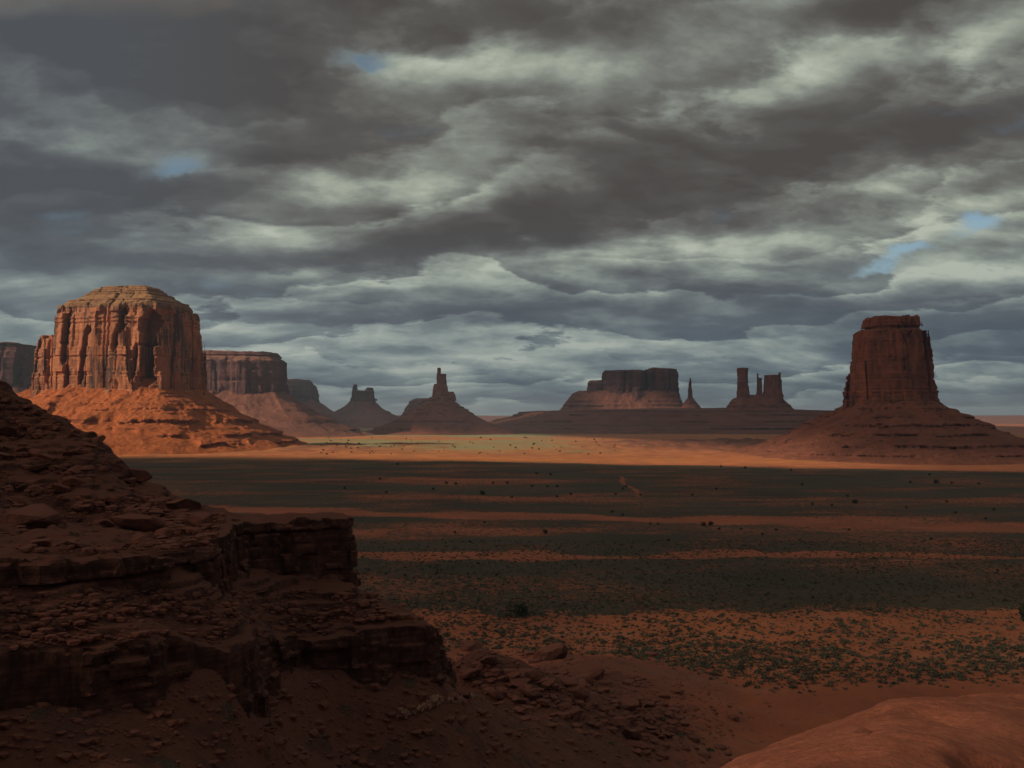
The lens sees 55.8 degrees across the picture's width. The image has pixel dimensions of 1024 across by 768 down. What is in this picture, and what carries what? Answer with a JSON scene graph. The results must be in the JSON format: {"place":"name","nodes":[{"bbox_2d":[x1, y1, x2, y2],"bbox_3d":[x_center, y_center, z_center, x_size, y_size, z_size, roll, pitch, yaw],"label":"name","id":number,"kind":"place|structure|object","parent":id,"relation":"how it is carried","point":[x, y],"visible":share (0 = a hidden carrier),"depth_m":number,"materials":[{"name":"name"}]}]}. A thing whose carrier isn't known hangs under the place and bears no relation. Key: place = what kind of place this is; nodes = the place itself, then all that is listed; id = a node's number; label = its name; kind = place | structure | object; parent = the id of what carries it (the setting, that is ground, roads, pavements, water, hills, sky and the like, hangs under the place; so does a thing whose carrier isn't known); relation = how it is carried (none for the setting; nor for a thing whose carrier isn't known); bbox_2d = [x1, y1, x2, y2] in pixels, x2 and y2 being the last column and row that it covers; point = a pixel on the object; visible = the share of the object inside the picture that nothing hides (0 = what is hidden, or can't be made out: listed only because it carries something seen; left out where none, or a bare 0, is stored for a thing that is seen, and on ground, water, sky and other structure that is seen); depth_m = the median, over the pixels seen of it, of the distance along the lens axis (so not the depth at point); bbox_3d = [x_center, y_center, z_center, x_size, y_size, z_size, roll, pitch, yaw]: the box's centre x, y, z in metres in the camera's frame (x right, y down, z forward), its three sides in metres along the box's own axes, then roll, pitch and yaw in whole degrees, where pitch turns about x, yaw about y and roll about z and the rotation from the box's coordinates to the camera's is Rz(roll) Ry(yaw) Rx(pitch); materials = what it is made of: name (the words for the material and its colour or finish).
{"place":"outdoors","nodes":[
{"label":"outdoors","id":0,"kind":"place"},
{"bbox_2d":[396,415,510,421],"bbox_3d":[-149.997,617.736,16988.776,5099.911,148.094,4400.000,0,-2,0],"label":"hills","id":1,"kind":"structure","parent":0,"point":[488,418],"depth_m":16246.87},
{"bbox_2d":[0,424,1023,767],"bbox_3d":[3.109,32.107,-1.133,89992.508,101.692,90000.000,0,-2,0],"label":"ground","id":2,"kind":"structure","parent":0,"point":[666,476],"depth_m":511.06,"materials":[{"name":"sand"}]},
{"bbox_2d":[0,342,35,392],"bbox_3d":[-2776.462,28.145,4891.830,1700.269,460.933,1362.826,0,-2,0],"label":"mesa","id":3,"kind":"structure","parent":2,"relation":"on","point":[16,365],"depth_m":4737.42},
{"bbox_2d":[67,606,74,611],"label":"boulder","id":4,"kind":"object","parent":2,"relation":"on","point":[70,608],"visible":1,"depth_m":71.03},
{"bbox_2d":[16,285,308,454],"bbox_3d":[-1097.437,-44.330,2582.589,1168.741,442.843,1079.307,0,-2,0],"label":"butte","id":5,"kind":"object","parent":2,"relation":"on","point":[122,370],"visible":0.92,"depth_m":2464.38,"materials":[{"name":"stone"}]},
{"bbox_2d":[0,380,360,595],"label":"ledge","id":6,"kind":"object","parent":2,"relation":"on","point":[311,546],"visible":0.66,"depth_m":106.73,"materials":[{"name":"stone"}]},
{"bbox_2d":[0,452,13,457],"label":"boulder","id":7,"kind":"object","parent":6,"relation":"on","point":[6,455],"visible":1,"depth_m":112.57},
{"bbox_2d":[0,427,17,436],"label":"boulder","id":8,"kind":"object","parent":6,"relation":"on","point":[8,431],"visible":0.84,"depth_m":118.21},
{"bbox_2d":[13,447,25,451],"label":"boulder","id":9,"kind":"object","parent":6,"relation":"on","point":[21,449],"visible":0.91,"depth_m":114.22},
{"bbox_2d":[10,496,32,505],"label":"boulder","id":10,"kind":"object","parent":6,"relation":"on","point":[23,500],"visible":0.61,"depth_m":100.90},
{"bbox_2d":[3,503,62,529],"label":"boulder","id":11,"kind":"object","parent":6,"relation":"on","point":[39,515],"visible":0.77,"depth_m":89.99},
{"bbox_2d":[28,484,43,494],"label":"boulder","id":12,"kind":"object","parent":6,"relation":"on","point":[36,488],"visible":0.94,"depth_m":107.43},
{"bbox_2d":[29,448,48,456],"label":"boulder","id":13,"kind":"object","parent":6,"relation":"on","point":[35,452],"visible":0.81,"depth_m":114.06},
{"bbox_2d":[29,463,48,471],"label":"boulder","id":14,"kind":"object","parent":6,"relation":"on","point":[36,468],"visible":1,"depth_m":111.43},
{"bbox_2d":[29,538,52,546],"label":"boulder","id":15,"kind":"object","parent":6,"relation":"on","point":[45,542],"visible":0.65,"depth_m":78.10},
{"bbox_2d":[40,453,56,461],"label":"boulder","id":16,"kind":"object","parent":6,"relation":"on","point":[52,458],"visible":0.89,"depth_m":113.51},
{"bbox_2d":[51,483,70,492],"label":"boulder","id":17,"kind":"object","parent":6,"relation":"on","point":[59,488],"visible":0.95,"depth_m":108.69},
{"bbox_2d":[62,450,75,455],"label":"boulder","id":18,"kind":"object","parent":6,"relation":"on","point":[69,453],"visible":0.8,"depth_m":114.54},
{"bbox_2d":[64,538,79,541],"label":"boulder","id":19,"kind":"object","parent":6,"relation":"on","point":[74,540],"visible":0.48,"depth_m":79.65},
{"bbox_2d":[62,476,85,485],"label":"boulder","id":20,"kind":"object","parent":6,"relation":"on","point":[71,480],"visible":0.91,"depth_m":110.45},
{"bbox_2d":[66,465,81,474],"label":"boulder","id":21,"kind":"object","parent":6,"relation":"on","point":[75,469],"visible":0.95,"depth_m":112.91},
{"bbox_2d":[67,433,82,438],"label":"boulder","id":22,"kind":"object","parent":6,"relation":"on","point":[70,435],"visible":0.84,"depth_m":119.29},
{"bbox_2d":[68,542,84,548],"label":"boulder","id":23,"kind":"object","parent":6,"relation":"on","point":[78,545],"visible":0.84,"depth_m":78.56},
{"bbox_2d":[78,504,93,512],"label":"boulder","id":24,"kind":"object","parent":6,"relation":"on","point":[85,508],"visible":1,"depth_m":104.76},
{"bbox_2d":[81,465,94,470],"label":"boulder","id":25,"kind":"object","parent":6,"relation":"on","point":[86,467],"visible":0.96,"depth_m":113.67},
{"bbox_2d":[81,442,96,448],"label":"boulder","id":26,"kind":"object","parent":6,"relation":"on","point":[89,445],"visible":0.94,"depth_m":117.84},
{"bbox_2d":[90,435,105,443],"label":"boulder","id":27,"kind":"object","parent":6,"relation":"on","point":[99,439],"visible":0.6,"depth_m":121.34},
{"bbox_2d":[98,520,114,527],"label":"boulder","id":28,"kind":"object","parent":6,"relation":"on","point":[107,523],"visible":0.88,"depth_m":98.92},
{"bbox_2d":[103,494,121,502],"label":"boulder","id":29,"kind":"object","parent":6,"relation":"on","point":[111,498],"visible":1,"depth_m":108.00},
{"bbox_2d":[111,459,122,464],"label":"boulder","id":30,"kind":"object","parent":6,"relation":"on","point":[116,461],"visible":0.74,"depth_m":118.37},
{"bbox_2d":[121,543,131,547],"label":"boulder","id":31,"kind":"object","parent":6,"relation":"on","point":[126,545],"visible":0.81,"depth_m":80.52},
{"bbox_2d":[123,478,136,485],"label":"boulder","id":32,"kind":"object","parent":6,"relation":"on","point":[130,481],"visible":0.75,"depth_m":117.25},
{"bbox_2d":[125,509,141,513],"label":"boulder","id":33,"kind":"object","parent":6,"relation":"on","point":[135,511],"visible":0.5,"depth_m":104.70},
{"bbox_2d":[109,513,164,531],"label":"boulder","id":34,"kind":"object","parent":6,"relation":"on","point":[138,522],"visible":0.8,"depth_m":96.32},
{"bbox_2d":[129,534,148,543],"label":"boulder","id":35,"kind":"object","parent":6,"relation":"on","point":[134,540],"visible":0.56,"depth_m":87.68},
{"bbox_2d":[128,467,152,481],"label":"boulder","id":36,"kind":"object","parent":6,"relation":"on","point":[141,475],"visible":0.77,"depth_m":119.87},
{"bbox_2d":[140,506,150,514],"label":"boulder","id":37,"kind":"object","parent":6,"relation":"on","point":[144,509],"visible":0.94,"depth_m":106.83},
{"bbox_2d":[142,543,154,547],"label":"boulder","id":38,"kind":"object","parent":6,"relation":"on","point":[145,545],"visible":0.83,"depth_m":83.99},
{"bbox_2d":[148,509,163,514],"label":"boulder","id":39,"kind":"object","parent":6,"relation":"on","point":[156,512],"visible":0.97,"depth_m":106.47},
{"bbox_2d":[153,527,174,538],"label":"boulder","id":40,"kind":"object","parent":6,"relation":"on","point":[167,532],"visible":0.88,"depth_m":93.75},
{"bbox_2d":[165,498,201,509],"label":"boulder","id":41,"kind":"object","parent":6,"relation":"on","point":[183,503],"visible":0.84,"depth_m":109.72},
{"bbox_2d":[178,539,197,546],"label":"boulder","id":42,"kind":"object","parent":6,"relation":"on","point":[192,542],"visible":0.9,"depth_m":85.08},
{"bbox_2d":[185,512,212,526],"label":"boulder","id":43,"kind":"object","parent":6,"relation":"on","point":[196,519],"visible":0.76,"depth_m":101.58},
{"bbox_2d":[198,540,208,545],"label":"boulder","id":44,"kind":"object","parent":6,"relation":"on","point":[204,542],"visible":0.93,"depth_m":86.25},
{"bbox_2d":[0,565,456,732],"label":"ledge","id":45,"kind":"object","parent":2,"relation":"on","point":[142,674],"visible":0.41,"depth_m":77.97,"materials":[{"name":"stone"}]},
{"bbox_2d":[231,709,240,715],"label":"boulder","id":46,"kind":"object","parent":2,"relation":"on","point":[235,712],"visible":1,"depth_m":73.98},
{"bbox_2d":[203,350,375,436],"bbox_3d":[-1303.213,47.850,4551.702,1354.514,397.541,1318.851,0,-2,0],"label":"mesa","id":47,"kind":"structure","parent":2,"relation":"on","point":[252,384],"depth_m":4343.18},
{"bbox_2d":[287,379,347,425],"bbox_3d":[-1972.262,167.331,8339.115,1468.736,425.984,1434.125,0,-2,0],"label":"mesa","id":48,"kind":"structure","parent":2,"relation":"on","point":[305,392],"depth_m":8151.43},
{"bbox_2d":[334,384,398,427],"bbox_3d":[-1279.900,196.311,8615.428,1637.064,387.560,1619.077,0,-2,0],"label":"butte","id":49,"kind":"object","parent":2,"relation":"on","point":[362,409],"visible":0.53,"depth_m":8418.65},
{"bbox_2d":[0,390,738,767],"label":"scree","id":50,"kind":"structure","parent":2,"relation":"on","point":[156,502],"depth_m":95.43,"materials":[{"name":"stone"}]},
{"bbox_2d":[394,692,477,719],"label":"rock shelf","id":51,"kind":"object","parent":2,"relation":"on","point":[433,701],"visible":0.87,"depth_m":96.19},
{"bbox_2d":[366,368,517,434],"bbox_3d":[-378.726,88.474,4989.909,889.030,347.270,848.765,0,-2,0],"label":"butte","id":52,"kind":"object","parent":2,"relation":"on","point":[440,411],"visible":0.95,"depth_m":4823.50,"materials":[{"name":"stone"}]},
{"bbox_2d":[399,398,428,416],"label":"rock ridge","id":53,"kind":"object","parent":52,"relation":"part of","point":[414,403],"visible":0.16,"depth_m":7758.64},
{"bbox_2d":[459,691,470,698],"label":"boulder","id":54,"kind":"object","parent":2,"relation":"on","point":[466,694],"visible":0.62,"depth_m":105.08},
{"bbox_2d":[461,641,474,651],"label":"boulder","id":55,"kind":"object","parent":2,"relation":"on","point":[468,646],"visible":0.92,"depth_m":331.47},
{"bbox_2d":[461,668,475,677],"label":"boulder","id":56,"kind":"object","parent":2,"relation":"on","point":[465,670],"visible":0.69,"depth_m":201.24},
{"bbox_2d":[459,668,481,678],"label":"boulder","id":57,"kind":"object","parent":2,"relation":"on","point":[470,673],"visible":0.99,"depth_m":200.18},
{"bbox_2d":[460,640,482,649],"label":"boulder","id":58,"kind":"object","parent":2,"relation":"on","point":[478,644],"visible":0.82,"depth_m":334.33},
{"bbox_2d":[475,661,483,668],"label":"boulder","id":59,"kind":"object","parent":2,"relation":"on","point":[479,665],"visible":0.92,"depth_m":203.78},
{"bbox_2d":[482,672,489,678],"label":"boulder","id":60,"kind":"object","parent":2,"relation":"on","point":[486,675],"visible":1,"depth_m":200.93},
{"bbox_2d":[480,655,499,664],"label":"boulder","id":61,"kind":"object","parent":2,"relation":"on","point":[491,660],"visible":1,"depth_m":203.36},
{"bbox_2d":[488,689,504,699],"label":"boulder","id":62,"kind":"object","parent":2,"relation":"on","point":[495,694],"visible":1,"depth_m":193.93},
{"bbox_2d":[505,671,520,678],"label":"boulder","id":63,"kind":"object","parent":2,"relation":"on","point":[513,674],"visible":1,"depth_m":200.76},
{"bbox_2d":[506,601,527,616],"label":"juniper tree","id":64,"kind":"object","parent":2,"relation":"on","point":[519,609],"visible":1,"depth_m":392.88,"materials":[{"name":"green plant"}]},
{"bbox_2d":[508,677,530,686],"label":"boulder","id":65,"kind":"object","parent":2,"relation":"on","point":[517,682],"visible":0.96,"depth_m":199.60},
{"bbox_2d":[512,696,526,703],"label":"boulder","id":66,"kind":"object","parent":2,"relation":"on","point":[519,700],"visible":1,"depth_m":192.04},
{"bbox_2d":[513,706,526,713],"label":"boulder","id":67,"kind":"object","parent":2,"relation":"on","point":[519,709],"visible":1,"depth_m":187.12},
{"bbox_2d":[517,668,527,677],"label":"boulder","id":68,"kind":"object","parent":2,"relation":"on","point":[523,674],"visible":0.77,"depth_m":201.78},
{"bbox_2d":[521,684,532,696],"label":"boulder","id":69,"kind":"object","parent":2,"relation":"on","point":[529,686],"visible":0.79,"depth_m":197.05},
{"bbox_2d":[522,687,542,700],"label":"boulder","id":70,"kind":"object","parent":2,"relation":"on","point":[532,694],"visible":1,"depth_m":195.17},
{"bbox_2d":[523,668,544,681],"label":"boulder","id":71,"kind":"object","parent":2,"relation":"on","point":[533,675],"visible":0.8,"depth_m":202.81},
{"bbox_2d":[533,676,549,684],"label":"boulder","id":72,"kind":"object","parent":2,"relation":"on","point":[543,679],"visible":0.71,"depth_m":202.69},
{"bbox_2d":[536,699,550,706],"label":"boulder","id":73,"kind":"object","parent":2,"relation":"on","point":[544,702],"visible":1,"depth_m":192.57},
{"bbox_2d":[540,678,555,689],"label":"boulder","id":74,"kind":"object","parent":2,"relation":"on","point":[550,682],"visible":0.97,"depth_m":201.53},
{"bbox_2d":[533,643,567,660],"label":"boulder","id":75,"kind":"object","parent":2,"relation":"on","point":[553,651],"visible":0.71,"depth_m":297.88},
{"bbox_2d":[549,694,558,701],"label":"boulder","id":76,"kind":"object","parent":2,"relation":"on","point":[553,698],"visible":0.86,"depth_m":197.86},
{"bbox_2d":[560,677,578,686],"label":"boulder","id":77,"kind":"object","parent":2,"relation":"on","point":[570,682],"visible":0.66,"depth_m":210.35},
{"bbox_2d":[560,705,582,717],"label":"boulder","id":78,"kind":"object","parent":2,"relation":"on","point":[574,711],"visible":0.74,"depth_m":193.62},
{"bbox_2d":[571,723,582,728],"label":"boulder","id":79,"kind":"object","parent":2,"relation":"on","point":[576,725],"visible":0.61,"depth_m":185.70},
{"bbox_2d":[567,685,589,700],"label":"boulder","id":80,"kind":"object","parent":2,"relation":"on","point":[578,692],"visible":0.83,"depth_m":207.62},
{"bbox_2d":[575,673,592,685],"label":"boulder","id":81,"kind":"object","parent":2,"relation":"on","point":[588,677],"visible":0.42,"depth_m":247.62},
{"bbox_2d":[579,678,589,688],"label":"boulder","id":82,"kind":"object","parent":2,"relation":"on","point":[583,682],"visible":0.32,"depth_m":227.79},
{"bbox_2d":[577,661,604,679],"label":"boulder","id":83,"kind":"object","parent":2,"relation":"on","point":[596,670],"visible":0.67,"depth_m":258.49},
{"bbox_2d":[587,721,595,727],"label":"boulder","id":84,"kind":"object","parent":2,"relation":"on","point":[591,723],"visible":1,"depth_m":195.91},
{"bbox_2d":[611,703,620,708],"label":"boulder","id":85,"kind":"object","parent":2,"relation":"on","point":[616,705],"visible":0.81,"depth_m":225.75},
{"bbox_2d":[608,716,626,725],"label":"boulder","id":86,"kind":"object","parent":2,"relation":"on","point":[618,721],"visible":0.9,"depth_m":204.46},
{"bbox_2d":[621,711,629,716],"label":"boulder","id":87,"kind":"object","parent":2,"relation":"on","point":[625,713],"visible":0.72,"depth_m":217.66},
{"bbox_2d":[620,697,638,710],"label":"boulder","id":88,"kind":"object","parent":2,"relation":"on","point":[629,704],"visible":0.84,"depth_m":227.93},
{"bbox_2d":[622,729,640,739],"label":"boulder","id":89,"kind":"object","parent":2,"relation":"on","point":[633,734],"visible":0.83,"depth_m":201.12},
{"bbox_2d":[625,714,637,721],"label":"boulder","id":90,"kind":"object","parent":2,"relation":"on","point":[631,718],"visible":0.56,"depth_m":212.88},
{"bbox_2d":[627,739,648,748],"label":"boulder","id":91,"kind":"object","parent":2,"relation":"on","point":[639,744],"visible":0.92,"depth_m":198.51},
{"bbox_2d":[643,714,655,723],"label":"boulder","id":92,"kind":"object","parent":2,"relation":"on","point":[647,718],"visible":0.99,"depth_m":225.89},
{"bbox_2d":[643,701,655,707],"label":"boulder","id":93,"kind":"object","parent":2,"relation":"on","point":[650,704],"visible":0.91,"depth_m":236.14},
{"bbox_2d":[489,408,833,433],"bbox_3d":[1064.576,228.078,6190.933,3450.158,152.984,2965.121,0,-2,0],"label":"plateau","id":94,"kind":"structure","parent":2,"relation":"on","point":[668,421],"depth_m":5147.57,"materials":[{"name":"stone"}]},
{"bbox_2d":[560,367,682,409],"bbox_3d":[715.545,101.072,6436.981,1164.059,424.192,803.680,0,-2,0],"label":"mesa","id":95,"kind":"structure","parent":94,"relation":"on","point":[654,387],"depth_m":6397.12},
{"bbox_2d":[680,378,700,407],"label":"rock spire","id":96,"kind":"object","parent":94,"relation":"on","point":[690,402],"visible":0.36,"depth_m":6275.29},
{"bbox_2d":[725,395,794,409],"bbox_3d":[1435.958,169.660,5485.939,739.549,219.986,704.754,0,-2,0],"label":"talus mound","id":97,"kind":"object","parent":94,"relation":"on","point":[754,402],"visible":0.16,"depth_m":5440.57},
{"bbox_2d":[736,368,749,397],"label":"rock tower","id":98,"kind":"structure","parent":97,"relation":"on","point":[742,385],"depth_m":5479.10,"materials":[{"name":"stone"}]},
{"bbox_2d":[756,373,761,395],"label":"rock tower","id":99,"kind":"structure","parent":97,"relation":"on","point":[759,387],"depth_m":5490.39,"materials":[{"name":"stone"}]},
{"bbox_2d":[763,372,784,402],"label":"rock tower","id":100,"kind":"structure","parent":97,"relation":"on","point":[772,388],"depth_m":5477.21,"materials":[{"name":"stone"}]},
{"bbox_2d":[660,728,673,737],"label":"boulder","id":101,"kind":"object","parent":2,"relation":"on","point":[666,733],"visible":0.92,"depth_m":218.42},
{"bbox_2d":[664,711,674,718],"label":"boulder","id":102,"kind":"object","parent":2,"relation":"on","point":[669,714],"visible":0.98,"depth_m":235.12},
{"bbox_2d":[673,635,685,640],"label":"sage bush","id":103,"kind":"object","parent":2,"relation":"on","point":[681,637],"visible":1,"depth_m":346.99,"materials":[{"name":"green plant"}]},
{"bbox_2d":[675,731,685,737],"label":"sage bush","id":104,"kind":"object","parent":2,"relation":"on","point":[679,734],"visible":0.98,"depth_m":223.81,"materials":[{"name":"green plant"}]},
{"bbox_2d":[355,539,1023,695],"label":"sagebrush","id":105,"kind":"object","parent":2,"relation":"on","point":[683,653],"visible":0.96,"depth_m":386.60,"materials":[{"name":"green plant"}]},
{"bbox_2d":[726,643,738,647],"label":"sage bush","id":106,"kind":"object","parent":2,"relation":"on","point":[730,645],"visible":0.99,"depth_m":332.44,"materials":[{"name":"green plant"}]},
{"bbox_2d":[789,664,803,670],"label":"sage bush","id":107,"kind":"object","parent":2,"relation":"on","point":[796,667],"visible":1,"depth_m":302.18,"materials":[{"name":"green plant"}]},
{"bbox_2d":[800,675,813,680],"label":"sage bush","id":108,"kind":"object","parent":2,"relation":"on","point":[811,678],"visible":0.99,"depth_m":290.53,"materials":[{"name":"green plant"}]},
{"bbox_2d":[721,693,1023,767],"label":"slickrock dome","id":109,"kind":"structure","parent":2,"relation":"on","point":[984,730],"depth_m":20.40,"materials":[{"name":"stone"}]},
{"bbox_2d":[730,315,1023,464],"bbox_3d":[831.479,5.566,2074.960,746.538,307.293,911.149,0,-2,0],"label":"butte","id":110,"kind":"object","parent":2,"relation":"on","point":[892,409],"visible":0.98,"depth_m":1981.46,"materials":[{"name":"stone"}]},
{"bbox_2d":[875,638,885,643],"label":"sage bush","id":111,"kind":"object","parent":2,"relation":"on","point":[880,640],"visible":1,"depth_m":342.25,"materials":[{"name":"green plant"}]},
{"bbox_2d":[1017,602,1023,620],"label":"juniper tree","id":112,"kind":"object","parent":2,"relation":"on","point":[1021,609],"visible":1,"depth_m":380.22,"materials":[{"name":"green plant"}]},
{"bbox_2d":[0,0,1023,415],"label":"sky","id":113,"kind":"structure","parent":0,"point":[525,202],"materials":[{"name":"grey"}]},
{"bbox_2d":[973,415,1023,423],"bbox_3d":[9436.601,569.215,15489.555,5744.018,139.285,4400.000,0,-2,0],"label":"hills","id":114,"kind":"structure","parent":0,"point":[1005,419],"depth_m":14489.00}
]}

